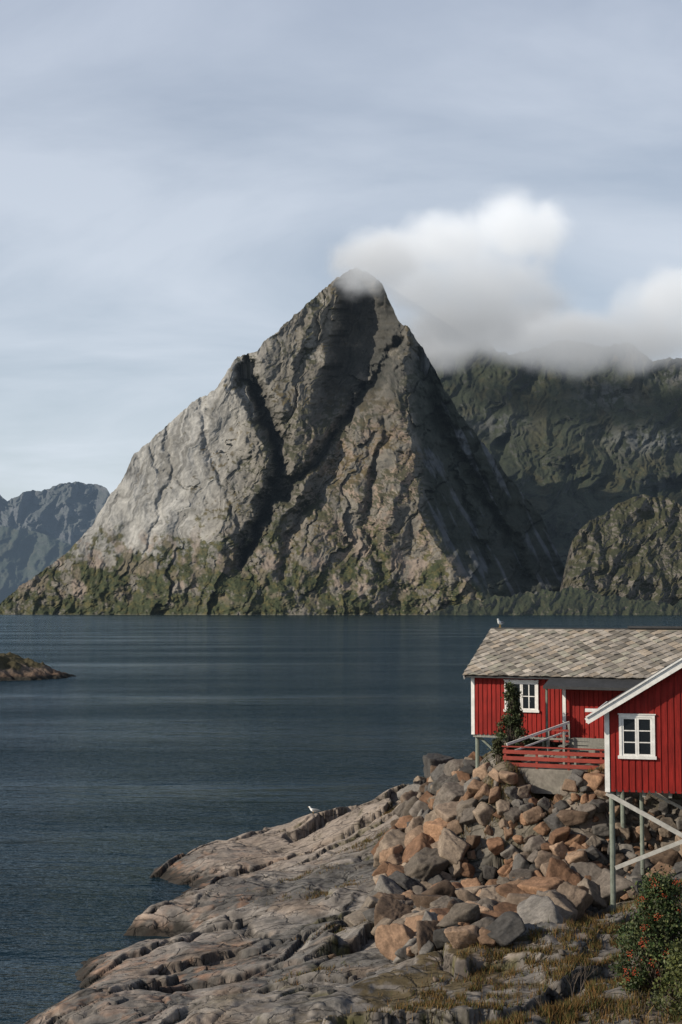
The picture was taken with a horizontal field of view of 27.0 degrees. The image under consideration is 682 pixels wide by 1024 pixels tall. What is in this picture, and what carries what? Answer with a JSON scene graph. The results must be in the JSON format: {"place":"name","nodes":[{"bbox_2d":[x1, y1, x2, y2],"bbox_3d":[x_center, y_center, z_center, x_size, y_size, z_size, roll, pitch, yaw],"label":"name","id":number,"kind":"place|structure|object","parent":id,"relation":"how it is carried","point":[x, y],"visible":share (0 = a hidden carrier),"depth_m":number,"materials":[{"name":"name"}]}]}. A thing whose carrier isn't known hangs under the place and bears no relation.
{"place":"outdoors","nodes":[
{"label":"outdoors","id":0,"kind":"place"},
{"bbox_2d":[0,526,71,602],"bbox_3d":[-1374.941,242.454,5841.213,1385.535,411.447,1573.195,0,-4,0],"label":"distant hill","id":1,"kind":"structure","parent":0,"point":[26,554],"depth_m":5317.49,"materials":[{"name":"stone"}]},
{"bbox_2d":[0,481,109,545],"bbox_3d":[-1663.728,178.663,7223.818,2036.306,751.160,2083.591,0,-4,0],"label":"distant mountain","id":2,"kind":"structure","parent":0,"point":[68,512],"depth_m":6867.90,"materials":[{"name":"grey stone"}]},
{"bbox_2d":[0,267,564,614],"bbox_3d":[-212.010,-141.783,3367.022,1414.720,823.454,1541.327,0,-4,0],"label":"rocky mountain","id":3,"kind":"structure","parent":0,"point":[324,451],"depth_m":2916.73,"materials":[{"name":"grey stone"}]},
{"bbox_2d":[0,615,681,1023],"bbox_3d":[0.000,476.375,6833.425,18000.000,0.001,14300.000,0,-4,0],"label":"fjord water","id":4,"kind":"structure","parent":0,"point":[136,751],"depth_m":130.75,"materials":[{"name":"blue liquid"}]},
{"bbox_2d":[0,652,74,680],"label":"rocky islet","id":5,"kind":"object","parent":4,"relation":"in","point":[14,667],"visible":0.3,"depth_m":242.70,"materials":[{"name":"stone"}]},
{"bbox_2d":[0,0,681,500],"label":"sky","id":6,"kind":"structure","parent":0,"point":[179,179],"materials":[{"name":"grey"}]},
{"bbox_2d":[24,739,681,1023],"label":"rocky shore","id":7,"kind":"structure","parent":0,"point":[213,955],"depth_m":44.74,"materials":[{"name":"grey stone"}]},
{"bbox_2d":[229,757,681,1023],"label":"grass","id":8,"kind":"structure","parent":7,"relation":"on","point":[569,1007],"depth_m":35.69,"materials":[{"name":"green plant"}]},
{"bbox_2d":[483,737,509,766],"bbox_3d":[5.871,9.106,53.152,1.072,1.391,1.036,-1,-4,19],"label":"willow shrub","id":9,"kind":"object","parent":7,"relation":"on","point":[497,748],"visible":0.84,"depth_m":52.99,"materials":[{"name":"green plant"}]},
{"bbox_2d":[328,751,681,998],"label":"boulder pile","id":10,"kind":"object","parent":7,"relation":"on","point":[418,900],"visible":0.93,"depth_m":48.62,"materials":[{"name":"brown stone"}]},
{"bbox_2d":[462,626,681,767],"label":"red cabin","id":11,"kind":"object","parent":10,"relation":"on","point":[557,676],"visible":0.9,"depth_m":56.02,"materials":[{"name":"paint"}]},
{"bbox_2d":[503,679,539,712],"bbox_3d":[7.105,7.244,56.018,1.460,1.260,0.100,-2,-4,25],"label":"window frame","id":12,"kind":"structure","parent":11,"relation":"in","point":[536,682],"depth_m":55.89,"materials":[{"name":"white paint"}]},
{"bbox_2d":[508,684,534,708],"bbox_3d":[7.119,7.257,56.048,1.170,1.010,0.004,-2,-4,25],"label":"window glass","id":13,"kind":"structure","parent":11,"relation":"in","point":[525,686],"depth_m":55.93,"materials":[{"name":"black glass"}]},
{"bbox_2d":[502,721,669,798],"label":"wooden terrace","id":14,"kind":"structure","parent":10,"relation":"on","point":[548,774],"depth_m":52.02,"materials":[{"name":"wood"}]},
{"bbox_2d":[574,738,604,764],"bbox_3d":[9.522,8.924,52.632,1.900,1.030,0.560,-1,-4,21],"label":"garden bench","id":15,"kind":"object","parent":14,"relation":"on","point":[592,741],"visible":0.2,"depth_m":52.95,"materials":[{"name":"grey wood"}]},
{"bbox_2d":[493,680,534,762],"bbox_3d":[6.520,8.208,53.855,1.543,3.717,1.593,0,-4,0],"label":"willow shrub","id":16,"kind":"object","parent":7,"relation":"on","point":[512,720],"visible":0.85,"depth_m":53.63,"materials":[{"name":"green plant"}]},
{"bbox_2d":[529,962,594,1006],"bbox_3d":[4.986,10.788,31.652,0.967,1.696,1.378,4,-5,-45],"label":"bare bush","id":17,"kind":"object","parent":7,"relation":"on","point":[584,972],"visible":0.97,"depth_m":31.57,"materials":[{"name":"brown plant"}]},
{"bbox_2d":[585,657,681,911],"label":"red cabin","id":18,"kind":"object","parent":7,"relation":"on","point":[643,735],"visible":0.95,"depth_m":44.28,"materials":[{"name":"paint"}]},
{"bbox_2d":[618,713,656,759],"bbox_3d":[9.224,6.991,44.329,1.180,1.400,0.100,-1,-4,15],"label":"window frame","id":19,"kind":"structure","parent":18,"relation":"in","point":[622,716],"depth_m":44.32,"materials":[{"name":"white paint"}]},
{"bbox_2d":[624,719,650,753],"bbox_3d":[9.233,7.004,44.361,0.890,1.150,0.004,-1,-4,15],"label":"window glass","id":20,"kind":"structure","parent":18,"relation":"in","point":[629,724],"depth_m":44.36,"materials":[{"name":"black glass"}]},
{"bbox_2d":[606,864,681,995],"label":"rowan shrub","id":21,"kind":"object","parent":7,"relation":"on","point":[661,920],"visible":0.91,"depth_m":30.71,"materials":[{"name":"green plant"}]},
{"bbox_2d":[641,937,681,1019],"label":"rowan shrub","id":22,"kind":"object","parent":7,"relation":"on","point":[674,963],"visible":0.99,"depth_m":29.13,"materials":[{"name":"green plant"}]},
{"bbox_2d":[413,331,681,566],"bbox_3d":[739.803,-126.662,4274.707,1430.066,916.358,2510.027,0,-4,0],"label":"green mountain ridge","id":23,"kind":"structure","parent":0,"point":[574,437],"depth_m":3917.34,"materials":[{"name":"green stone"}]},
{"bbox_2d":[418,586,681,614],"bbox_3d":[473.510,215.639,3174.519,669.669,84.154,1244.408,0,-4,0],"label":"wooded shore","id":24,"kind":"structure","parent":0,"point":[570,600],"depth_m":2600.51,"materials":[{"name":"green plant"}]},
{"bbox_2d":[560,494,681,605],"bbox_3d":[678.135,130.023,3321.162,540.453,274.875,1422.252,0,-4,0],"label":"rocky hill","id":25,"kind":"structure","parent":0,"point":[630,549],"depth_m":2768.02,"materials":[{"name":"stone"}]}
]}

